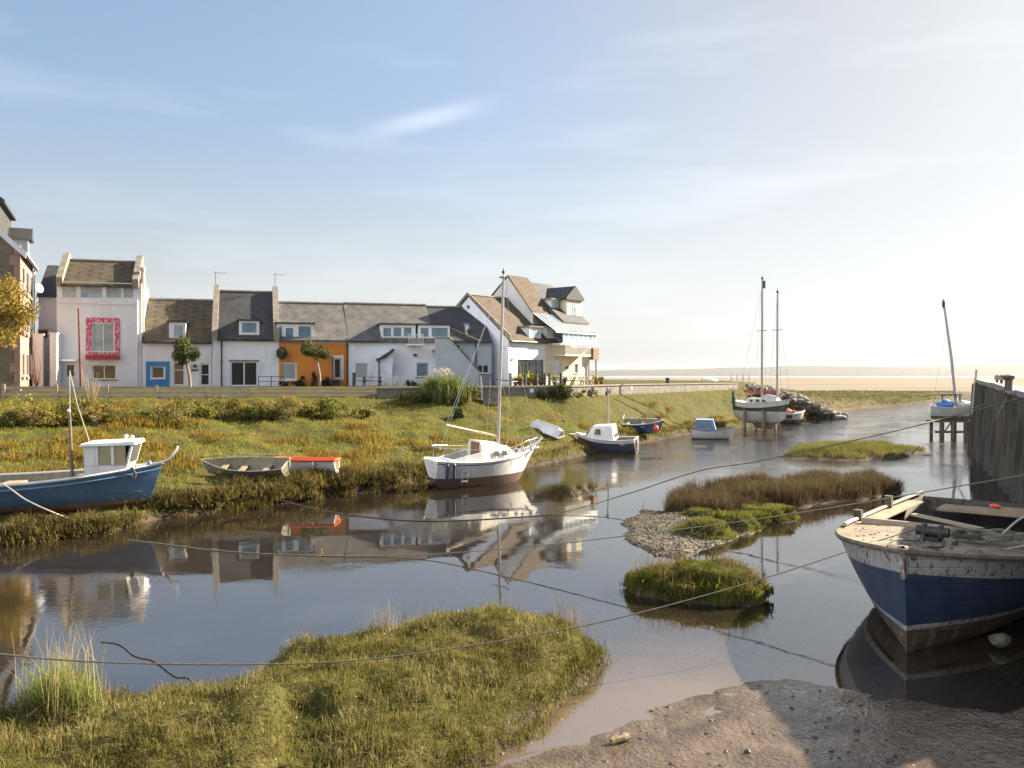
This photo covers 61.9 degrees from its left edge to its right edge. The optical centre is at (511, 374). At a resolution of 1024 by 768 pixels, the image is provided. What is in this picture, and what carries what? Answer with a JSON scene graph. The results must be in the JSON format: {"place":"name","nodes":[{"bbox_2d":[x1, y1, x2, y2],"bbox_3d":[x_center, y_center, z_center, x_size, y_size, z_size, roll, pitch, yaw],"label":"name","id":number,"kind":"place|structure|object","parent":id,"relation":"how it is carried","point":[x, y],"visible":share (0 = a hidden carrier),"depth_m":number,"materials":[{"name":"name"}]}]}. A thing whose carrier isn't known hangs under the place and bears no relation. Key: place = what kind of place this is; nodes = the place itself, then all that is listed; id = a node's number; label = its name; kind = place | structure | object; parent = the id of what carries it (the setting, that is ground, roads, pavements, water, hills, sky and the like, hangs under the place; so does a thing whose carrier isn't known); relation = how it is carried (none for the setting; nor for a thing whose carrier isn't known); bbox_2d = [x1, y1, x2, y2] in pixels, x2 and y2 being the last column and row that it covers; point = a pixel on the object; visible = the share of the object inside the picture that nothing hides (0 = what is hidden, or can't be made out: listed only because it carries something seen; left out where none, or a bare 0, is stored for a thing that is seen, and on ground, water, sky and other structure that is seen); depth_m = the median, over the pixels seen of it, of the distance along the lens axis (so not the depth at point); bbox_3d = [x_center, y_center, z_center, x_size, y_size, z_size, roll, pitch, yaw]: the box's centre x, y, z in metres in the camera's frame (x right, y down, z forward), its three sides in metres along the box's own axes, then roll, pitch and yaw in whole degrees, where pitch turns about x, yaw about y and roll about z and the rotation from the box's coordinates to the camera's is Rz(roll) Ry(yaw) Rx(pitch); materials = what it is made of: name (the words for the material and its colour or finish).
{"place":"outdoors","nodes":[
{"label":"outdoors","id":0,"kind":"place"},
{"bbox_2d":[0,399,1017,767],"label":"water","id":1,"kind":"structure","parent":0,"point":[644,671],"depth_m":28.74,"materials":[{"name":"grey liquid"}]},
{"bbox_2d":[100,641,192,682],"bbox_3d":[-5.906,4.988,14.354,0.462,0.016,4.838,0,0,-43],"label":"weedy chain","id":2,"kind":"object","parent":1,"relation":"on","point":[148,659],"visible":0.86,"depth_m":15.01,"materials":[{"name":"brown metal"}]},
{"bbox_2d":[423,268,542,487],"bbox_3d":[-0.958,0.312,39.111,6.217,10.470,2.009,0,3,-36],"label":"sailing yacht","id":3,"kind":"object","parent":1,"relation":"on","point":[483,463],"visible":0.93,"depth_m":38.58,"materials":[{"name":"white wood"}]},
{"bbox_2d":[569,387,638,453],"bbox_3d":[5.868,2.988,55.181,4.545,4.400,1.869,0,5,20],"label":"cabin cruiser","id":4,"kind":"object","parent":1,"relation":"on","point":[603,438],"visible":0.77,"depth_m":54.64,"materials":[{"name":"white plastic"}]},
{"bbox_2d":[628,539,768,601],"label":"dead stems","id":5,"kind":"object","parent":1,"relation":"on","point":[727,562],"visible":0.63,"depth_m":19.41,"materials":[{"name":"brown plant"}]},
{"bbox_2d":[692,418,735,438],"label":"cuddy boat","id":6,"kind":"object","parent":1,"relation":"on","point":[705,429],"visible":0.88,"depth_m":66.35,"materials":[{"name":"white wood"}]},
{"bbox_2d":[667,501,800,541],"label":"mossy tussocks","id":7,"kind":"object","parent":1,"relation":"on","point":[751,509],"visible":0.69,"depth_m":27.30,"materials":[{"name":"green plant"}]},
{"bbox_2d":[835,491,1023,656],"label":"old blue boat","id":8,"kind":"object","parent":1,"relation":"on","point":[955,582],"visible":0.99,"depth_m":15.99,"materials":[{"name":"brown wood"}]},
{"bbox_2d":[0,527,923,664],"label":"mooring rope","id":9,"kind":"object","parent":8,"relation":"attached to","point":[426,651],"visible":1,"depth_m":12.51,"materials":[{"name":"grey fabric"}]},
{"bbox_2d":[926,420,968,437],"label":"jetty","id":10,"kind":"object","parent":1,"relation":"in","point":[953,431],"visible":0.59,"depth_m":67.52,"materials":[{"name":"wood"}]},
{"bbox_2d":[931,299,970,419],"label":"trestle yacht","id":11,"kind":"object","parent":10,"relation":"on","point":[943,408],"visible":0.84,"depth_m":67.70,"materials":[{"name":"silver metal"}]},
{"bbox_2d":[988,633,1011,647],"bbox_3d":[8.933,4.854,15.580,0.372,0.245,0.375,0,0,16],"label":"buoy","id":12,"kind":"object","parent":1,"relation":"on","point":[999,640],"visible":1,"depth_m":15.49,"materials":[{"name":"plastic"}]},
{"bbox_2d":[0,377,1023,767],"bbox_3d":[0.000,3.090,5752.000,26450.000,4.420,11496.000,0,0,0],"label":"ground","id":13,"kind":"structure","parent":0,"point":[226,615],"depth_m":18.69,"materials":[{"name":"green plant"}]},
{"bbox_2d":[0,411,25,425],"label":"bush","id":14,"kind":"object","parent":13,"relation":"on","point":[11,421],"visible":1,"depth_m":42.01,"materials":[{"name":"green plant"}]},
{"bbox_2d":[0,272,39,347],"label":"tree","id":15,"kind":"object","parent":13,"relation":"on","point":[15,315],"visible":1,"depth_m":50.11,"materials":[{"name":"yellow plant"}]},
{"bbox_2d":[0,197,43,390],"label":"sandstone house","id":16,"kind":"structure","parent":13,"relation":"on","point":[16,260],"depth_m":55.29,"materials":[{"name":"brown stone"}]},
{"bbox_2d":[1,400,55,425],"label":"bush","id":17,"kind":"object","parent":13,"relation":"on","point":[32,419],"visible":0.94,"depth_m":42.49,"materials":[{"name":"green plant"}]},
{"bbox_2d":[29,347,43,385],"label":"bare shrub","id":18,"kind":"object","parent":13,"relation":"on","point":[35,380],"visible":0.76,"depth_m":59.29,"materials":[{"name":"brown plant"}]},
{"bbox_2d":[10,393,84,424],"bbox_3d":[-23.811,1.768,43.911,3.642,1.719,2.224,0,0,0],"label":"bush","id":19,"kind":"object","parent":13,"relation":"on","point":[57,420],"visible":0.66,"depth_m":43.72,"materials":[{"name":"green plant"}]},
{"bbox_2d":[0,614,132,731],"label":"grass tuft","id":20,"kind":"object","parent":13,"relation":"on","point":[60,694],"visible":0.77,"depth_m":11.22,"materials":[{"name":"plant"}]},
{"bbox_2d":[53,405,88,424],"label":"bush","id":21,"kind":"object","parent":13,"relation":"on","point":[65,412],"visible":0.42,"depth_m":44.35,"materials":[{"name":"green plant"}]},
{"bbox_2d":[77,308,81,386],"bbox_3d":[-28.979,-1.627,57.200,0.357,5.680,0.200,0,0,0],"label":"rusty pole","id":22,"kind":"object","parent":13,"relation":"on","point":[80,367],"visible":0.87,"depth_m":57.14,"materials":[{"name":"metal"}]},
{"bbox_2d":[0,371,178,514],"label":"fishing boat","id":23,"kind":"object","parent":13,"relation":"on","point":[112,471],"visible":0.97,"depth_m":28.74,"materials":[{"name":"blue wood"}]},
{"bbox_2d":[0,483,66,517],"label":"mooring rope","id":24,"kind":"object","parent":23,"relation":"hanging from","point":[28,500],"visible":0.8,"depth_m":27.20,"materials":[{"name":"beige fabric"}]},
{"bbox_2d":[32,252,148,386],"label":"tall white house","id":25,"kind":"structure","parent":13,"relation":"on","point":[108,299],"depth_m":63.52,"materials":[{"name":"white paint"}]},
{"bbox_2d":[63,286,76,297],"bbox_3d":[-32.507,-6.143,62.785,0.982,0.995,0.070,0,0,-17],"label":"window","id":26,"kind":"structure","parent":25,"relation":"in","point":[68,291],"depth_m":62.79,"materials":[{"name":"grey glass"}]},
{"bbox_2d":[64,362,76,385],"bbox_3d":[-32.470,-0.063,62.763,0.841,1.747,0.138,0,0,-17],"label":"door","id":27,"kind":"structure","parent":25,"relation":"in","point":[68,366],"depth_m":62.78,"materials":[{"name":"white wood"}]},
{"bbox_2d":[81,286,102,297],"bbox_3d":[-31.115,-6.185,63.213,1.483,1.002,0.070,0,0,-17],"label":"window","id":28,"kind":"structure","parent":25,"relation":"in","point":[86,292],"depth_m":63.21,"materials":[{"name":"grey glass"}]},
{"bbox_2d":[92,323,113,351],"bbox_3d":[-30.372,-2.787,63.440,1.494,2.146,0.070,0,0,-17],"label":"window","id":29,"kind":"structure","parent":25,"relation":"in","point":[102,333],"depth_m":63.41,"materials":[{"name":"grey glass"}]},
{"bbox_2d":[91,365,116,379],"bbox_3d":[-30.293,-0.185,63.380,1.779,1.143,0.230,0,0,-17],"label":"window","id":30,"kind":"structure","parent":25,"relation":"in","point":[107,372],"depth_m":63.43,"materials":[{"name":"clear glass"}]},
{"bbox_2d":[106,287,121,297],"bbox_3d":[-29.667,-6.228,63.655,1.068,1.009,0.070,0,0,-17],"label":"window","id":31,"kind":"structure","parent":25,"relation":"in","point":[111,292],"depth_m":63.64,"materials":[{"name":"clear glass"}]},
{"bbox_2d":[123,288,133,297],"bbox_3d":[-28.708,-6.257,63.947,0.726,1.014,0.070,0,0,-17],"label":"window","id":32,"kind":"structure","parent":25,"relation":"in","point":[127,292],"depth_m":63.94,"materials":[{"name":"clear glass"}]},
{"bbox_2d":[82,371,100,409],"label":"bare shrub","id":33,"kind":"object","parent":13,"relation":"on","point":[94,394],"visible":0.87,"depth_m":44.88,"materials":[{"name":"beige plant"}]},
{"bbox_2d":[60,398,130,424],"bbox_3d":[-21.714,1.939,44.850,3.413,1.488,2.164,0,0,0],"label":"bush","id":34,"kind":"object","parent":13,"relation":"on","point":[94,414],"visible":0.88,"depth_m":44.66,"materials":[{"name":"green plant"}]},
{"bbox_2d":[98,412,131,425],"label":"bush","id":35,"kind":"object","parent":13,"relation":"on","point":[109,419],"visible":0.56,"depth_m":44.98,"materials":[{"name":"green plant"}]},
{"bbox_2d":[127,407,181,424],"bbox_3d":[-18.866,2.174,44.944,2.578,1.053,1.910,0,0,23],"label":"bush","id":36,"kind":"object","parent":13,"relation":"on","point":[145,413],"visible":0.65,"depth_m":44.74,"materials":[{"name":"green plant"}]},
{"bbox_2d":[140,395,198,425],"bbox_3d":[-18.280,1.895,45.663,2.945,1.668,2.039,0,0,0],"label":"bush","id":37,"kind":"object","parent":13,"relation":"on","point":[183,408],"visible":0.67,"depth_m":45.62,"materials":[{"name":"green plant"}]},
{"bbox_2d":[142,298,212,386],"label":"white house","id":38,"kind":"structure","parent":13,"relation":"on","point":[168,321],"depth_m":65.28,"materials":[{"name":"white paint"}]},
{"bbox_2d":[152,367,164,378],"bbox_3d":[-26.740,-0.156,64.465,1.057,0.968,0.230,0,0,-17],"label":"window","id":39,"kind":"structure","parent":38,"relation":"in","point":[157,372],"depth_m":64.55,"materials":[{"name":"clear glass"}]},
{"bbox_2d":[174,362,183,384],"bbox_3d":[-25.342,-0.097,64.942,0.750,1.744,0.138,0,0,-17],"label":"glazed door","id":40,"kind":"structure","parent":38,"relation":"in","point":[178,370],"depth_m":64.96,"materials":[{"name":"brown glass"}]},
{"bbox_2d":[200,363,208,385],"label":"door","id":41,"kind":"structure","parent":38,"relation":"in","point":[204,367],"depth_m":65.50,"materials":[{"name":"white glass"}]},
{"bbox_2d":[171,335,200,386],"bbox_3d":[-23.977,-0.956,62.962,2.132,4.124,1.520,0,0,0],"label":"tree","id":42,"kind":"object","parent":13,"relation":"on","point":[181,356],"visible":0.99,"depth_m":62.77,"materials":[{"name":"green plant"}]},
{"bbox_2d":[0,384,376,400],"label":"wooden fence","id":43,"kind":"object","parent":13,"relation":"on","point":[55,387],"visible":0.75,"depth_m":53.29,"materials":[{"name":"brown wood"}]},
{"bbox_2d":[180,399,215,417],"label":"bush","id":44,"kind":"object","parent":13,"relation":"on","point":[205,411],"visible":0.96,"depth_m":47.61,"materials":[{"name":"green plant"}]},
{"bbox_2d":[195,394,247,417],"bbox_3d":[-16.684,1.811,48.937,3.080,1.448,1.941,0,0,0],"label":"bush","id":45,"kind":"object","parent":13,"relation":"on","point":[216,403],"visible":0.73,"depth_m":48.89,"materials":[{"name":"green plant"}]},
{"bbox_2d":[0,454,466,548],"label":"edge sods","id":46,"kind":"structure","parent":13,"relation":"on","point":[283,486],"depth_m":31.48,"materials":[{"name":"green plant"}]},
{"bbox_2d":[226,403,252,418],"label":"bush","id":47,"kind":"object","parent":13,"relation":"on","point":[239,414],"visible":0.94,"depth_m":48.59,"materials":[{"name":"green plant"}]},
{"bbox_2d":[200,457,290,477],"bbox_3d":[-10.859,3.754,34.617,3.566,0.736,1.509,0,17,4],"label":"rowing boat","id":48,"kind":"object","parent":13,"relation":"on","point":[253,466],"visible":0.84,"depth_m":34.87,"materials":[{"name":"white wood"}]},
{"bbox_2d":[212,271,281,385],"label":"slate gable house","id":49,"kind":"structure","parent":13,"relation":"on","point":[245,337],"depth_m":66.66,"materials":[{"name":"paint"}]},
{"bbox_2d":[230,361,257,385],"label":"patio window","id":50,"kind":"structure","parent":49,"relation":"in","point":[242,373],"depth_m":66.32,"materials":[{"name":"black glass"}]},
{"bbox_2d":[243,398,284,418],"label":"bush","id":51,"kind":"object","parent":13,"relation":"on","point":[254,411],"visible":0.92,"depth_m":48.65,"materials":[{"name":"green plant"}]},
{"bbox_2d":[257,395,318,418],"bbox_3d":[-13.024,1.850,49.208,3.625,1.416,2.205,0,0,0],"label":"bush","id":52,"kind":"object","parent":13,"relation":"on","point":[294,402],"visible":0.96,"depth_m":48.98,"materials":[{"name":"green plant"}]},
{"bbox_2d":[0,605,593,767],"bbox_3d":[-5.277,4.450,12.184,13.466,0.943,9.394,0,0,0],"label":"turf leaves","id":53,"kind":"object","parent":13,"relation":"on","point":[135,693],"visible":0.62,"depth_m":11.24,"materials":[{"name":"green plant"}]},
{"bbox_2d":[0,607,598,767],"bbox_3d":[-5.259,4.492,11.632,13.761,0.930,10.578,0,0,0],"label":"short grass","id":54,"kind":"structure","parent":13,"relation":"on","point":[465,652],"depth_m":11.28,"materials":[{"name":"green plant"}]},
{"bbox_2d":[292,403,321,417],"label":"bush","id":55,"kind":"object","parent":13,"relation":"on","point":[309,413],"visible":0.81,"depth_m":50.09,"materials":[{"name":"green plant"}]},
{"bbox_2d":[0,600,615,767],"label":"long grass","id":56,"kind":"structure","parent":13,"relation":"on","point":[14,727],"depth_m":11.27,"materials":[{"name":"green plant"}]},
{"bbox_2d":[275,301,348,385],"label":"orange house","id":57,"kind":"structure","parent":13,"relation":"on","point":[323,324],"depth_m":68.23,"materials":[{"name":"paint"}]},
{"bbox_2d":[279,362,296,380],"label":"window","id":58,"kind":"structure","parent":57,"relation":"in","point":[289,369],"depth_m":67.32,"materials":[{"name":"clear glass"}]},
{"bbox_2d":[334,358,340,377],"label":"window","id":59,"kind":"structure","parent":57,"relation":"in","point":[337,361],"depth_m":68.45,"materials":[{"name":"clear glass"}]},
{"bbox_2d":[49,610,577,766],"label":"dead heads","id":60,"kind":"object","parent":13,"relation":"on","point":[296,704],"visible":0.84,"depth_m":11.11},
{"bbox_2d":[290,457,340,472],"bbox_3d":[-8.864,3.863,36.675,2.802,0.693,1.370,0,-1,2],"label":"dinghy","id":61,"kind":"object","parent":13,"relation":"on","point":[329,463],"visible":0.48,"depth_m":36.16,"materials":[{"name":"white plastic"}]},
{"bbox_2d":[299,340,331,385],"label":"tree","id":62,"kind":"object","parent":13,"relation":"on","point":[310,349],"visible":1,"depth_m":65.50,"materials":[{"name":"green plant"}]},
{"bbox_2d":[315,395,365,417],"bbox_3d":[-10.322,1.886,50.692,3.166,1.480,1.741,0,0,0],"label":"bush","id":63,"kind":"object","parent":13,"relation":"on","point":[327,410],"visible":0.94,"depth_m":50.64,"materials":[{"name":"green plant"}]},
{"bbox_2d":[349,407,375,417],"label":"bush","id":64,"kind":"object","parent":13,"relation":"on","point":[370,412],"visible":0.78,"depth_m":51.97,"materials":[{"name":"green plant"}]},
{"bbox_2d":[0,393,725,504],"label":"grass hummocks","id":65,"kind":"object","parent":13,"relation":"on","point":[60,450],"depth_m":41.49,"materials":[{"name":"green plant"}]},
{"bbox_2d":[343,302,434,385],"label":"long white house","id":66,"kind":"structure","parent":13,"relation":"on","point":[385,340],"depth_m":69.95,"materials":[{"name":"paint"}]},
{"bbox_2d":[355,363,368,378],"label":"window","id":67,"kind":"structure","parent":66,"relation":"in","point":[361,369],"depth_m":68.98,"materials":[{"name":"clear glass"}]},
{"bbox_2d":[416,363,429,377],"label":"window","id":68,"kind":"structure","parent":66,"relation":"in","point":[421,368],"depth_m":70.45,"materials":[{"name":"glass"}]},
{"bbox_2d":[0,411,813,540],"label":"edge grass","id":69,"kind":"structure","parent":13,"relation":"on","point":[680,427],"depth_m":50.49,"materials":[{"name":"green plant"}]},
{"bbox_2d":[0,381,814,536],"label":"bank grass","id":70,"kind":"structure","parent":13,"relation":"on","point":[235,433],"depth_m":48.16,"materials":[{"name":"green plant"}]},
{"bbox_2d":[394,390,430,402],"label":"bush","id":71,"kind":"object","parent":13,"relation":"on","point":[416,397],"visible":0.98,"depth_m":56.40,"materials":[{"name":"green plant"}]},
{"bbox_2d":[405,366,482,402],"bbox_3d":[-4.603,0.620,57.436,4.717,2.472,4.696,0,0,-24],"label":"pampas clump","id":72,"kind":"object","parent":13,"relation":"on","point":[444,389],"visible":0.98,"depth_m":56.93,"materials":[{"name":"green plant"}]},
{"bbox_2d":[416,305,492,385],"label":"stair house","id":73,"kind":"structure","parent":13,"relation":"on","point":[455,332],"depth_m":71.55,"materials":[{"name":"paint"}]},
{"bbox_2d":[464,386,480,400],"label":"bush","id":74,"kind":"object","parent":13,"relation":"on","point":[475,390],"visible":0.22,"depth_m":58.12,"materials":[{"name":"green plant"}]},
{"bbox_2d":[359,588,593,639],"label":"seed stems","id":75,"kind":"object","parent":13,"relation":"on","point":[383,618],"visible":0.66,"depth_m":15.54,"materials":[{"name":"beige plant"}]},
{"bbox_2d":[480,375,497,404],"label":"stone steps","id":76,"kind":"structure","parent":13,"relation":"on","point":[492,399],"depth_m":58.43,"materials":[{"name":"grey stone"}]},
{"bbox_2d":[456,292,548,384],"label":"white corner house","id":77,"kind":"structure","parent":13,"relation":"on","point":[530,340],"depth_m":74.16,"materials":[{"name":"white paint"}]},
{"bbox_2d":[518,359,542,384],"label":"glass doors","id":78,"kind":"structure","parent":77,"relation":"in","point":[530,367],"depth_m":74.42,"materials":[{"name":"glass"}]},
{"bbox_2d":[452,660,604,764],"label":"pebbles","id":79,"kind":"object","parent":13,"relation":"on","point":[583,683],"visible":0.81,"depth_m":11.56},
{"bbox_2d":[491,275,590,384],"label":"cream house","id":80,"kind":"structure","parent":13,"relation":"on","point":[524,298],"depth_m":78.09,"materials":[{"name":"beige tile"}]},
{"bbox_2d":[551,360,560,384],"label":"glass doors","id":81,"kind":"structure","parent":80,"relation":"in","point":[555,365],"depth_m":77.18,"materials":[{"name":"grey glass"}]},
{"bbox_2d":[530,419,564,438],"bbox_3d":[2.152,3.324,54.232,2.566,0.636,1.160,18,19,37],"label":"upturned dinghy","id":82,"kind":"object","parent":13,"relation":"on","point":[556,432],"visible":0.99,"depth_m":53.68,"materials":[{"name":"white plastic"}]},
{"bbox_2d":[376,383,737,397],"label":"stone wall","id":83,"kind":"structure","parent":13,"relation":"on","point":[509,391],"depth_m":67.68,"materials":[{"name":"grey stone"}]},
{"bbox_2d":[546,382,578,397],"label":"bush","id":84,"kind":"object","parent":13,"relation":"on","point":[561,387],"visible":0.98,"depth_m":62.44,"materials":[{"name":"green plant"}]},
{"bbox_2d":[531,282,598,384],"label":"end house","id":85,"kind":"structure","parent":13,"relation":"on","point":[569,321],"depth_m":80.10,"materials":[{"name":"white paint"}]},
{"bbox_2d":[199,397,1023,520],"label":"mooring rope","id":86,"kind":"object","parent":13,"relation":"on","point":[649,486],"visible":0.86,"depth_m":31.34,"materials":[{"name":"fabric"}]},
{"bbox_2d":[609,731,629,744],"bbox_3d":[1.463,4.927,11.589,0.291,0.155,0.122,0,0,-25],"label":"log","id":87,"kind":"object","parent":13,"relation":"on","point":[621,737],"visible":1,"depth_m":11.55,"materials":[{"name":"brown wood"}]},
{"bbox_2d":[621,404,663,433],"bbox_3d":[9.487,3.297,64.283,3.876,2.307,1.930,0,12,12],"label":"work boat","id":88,"kind":"object","parent":13,"relation":"on","point":[647,425],"visible":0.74,"depth_m":63.90,"materials":[{"name":"blue wood"}]},
{"bbox_2d":[621,509,761,559],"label":"gravel","id":89,"kind":"structure","parent":13,"relation":"on","point":[656,527],"depth_m":26.05,"materials":[{"name":"grey gravel"}]},
{"bbox_2d":[627,553,773,601],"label":"islet clumps","id":90,"kind":"object","parent":13,"relation":"on","point":[695,589],"visible":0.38,"depth_m":18.99,"materials":[{"name":"green plant"}]},
{"bbox_2d":[732,277,789,430],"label":"two masted boat","id":91,"kind":"object","parent":13,"relation":"on","point":[767,411],"visible":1,"depth_m":77.50,"materials":[{"name":"white plastic"}]},
{"bbox_2d":[642,464,907,511],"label":"reeds","id":92,"kind":"object","parent":13,"relation":"on","point":[733,493],"visible":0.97,"depth_m":33.28,"materials":[{"name":"brown plant"}]},
{"bbox_2d":[779,409,804,423],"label":"work boat","id":93,"kind":"object","parent":13,"relation":"on","point":[793,416],"visible":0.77,"depth_m":87.61,"materials":[{"name":"white plastic"}]},
{"bbox_2d":[745,383,846,418],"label":"rubble slope","id":94,"kind":"structure","parent":13,"relation":"on","point":[799,401],"depth_m":95.75,"materials":[{"name":"stone"}]},
{"bbox_2d":[580,686,1023,767],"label":"mud clods","id":95,"kind":"object","parent":13,"relation":"on","point":[889,760],"visible":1,"depth_m":11.81,"materials":[{"name":"soil"}]},
{"bbox_2d":[723,384,953,418],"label":"marsh grass","id":96,"kind":"structure","parent":13,"relation":"on","point":[825,393],"depth_m":161.64,"materials":[{"name":"green plant"}]},
{"bbox_2d":[781,439,926,458],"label":"island grass","id":97,"kind":"structure","parent":13,"relation":"on","point":[862,446],"depth_m":52.19,"materials":[{"name":"green plant"}]},
{"bbox_2d":[967,379,1023,503],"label":"quay wall","id":98,"kind":"structure","parent":13,"relation":"on","point":[997,451],"depth_m":40.10,"materials":[{"name":"wood"}]},
{"bbox_2d":[128,474,1023,556],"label":"mooring rope","id":99,"kind":"object","parent":98,"relation":"attached to","point":[599,538],"visible":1,"depth_m":21.85,"materials":[{"name":"grey fabric"}]},
{"bbox_2d":[1002,374,1014,390],"bbox_3d":[20.952,0.310,36.000,0.480,0.680,0.480,0,0,0],"label":"bollard","id":100,"kind":"object","parent":98,"relation":"on","point":[1008,379],"visible":1,"depth_m":35.87,"materials":[{"name":"metal"}]},
{"bbox_2d":[0,0,1023,370],"label":"sky","id":101,"kind":"structure","parent":0,"point":[656,160],"materials":[{"name":"blue"}]},
{"bbox_2d":[619,558,770,606],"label":"islet grass","id":102,"kind":"structure","parent":0,"point":[723,597],"depth_m":18.97,"materials":[{"name":"green plant"}]},
{"bbox_2d":[589,364,1023,375],"bbox_3d":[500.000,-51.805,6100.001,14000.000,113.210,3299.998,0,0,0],"label":"hills","id":103,"kind":"structure","parent":0,"point":[986,370],"depth_m":5472.98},
{"bbox_2d":[589,376,1023,377],"bbox_3d":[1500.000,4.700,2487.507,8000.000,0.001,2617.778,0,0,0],"label":"estuary channel","id":104,"kind":"object","parent":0,"point":[785,376],"visible":0.3,"depth_m":2748.09,"materials":[{"name":"grey liquid"}]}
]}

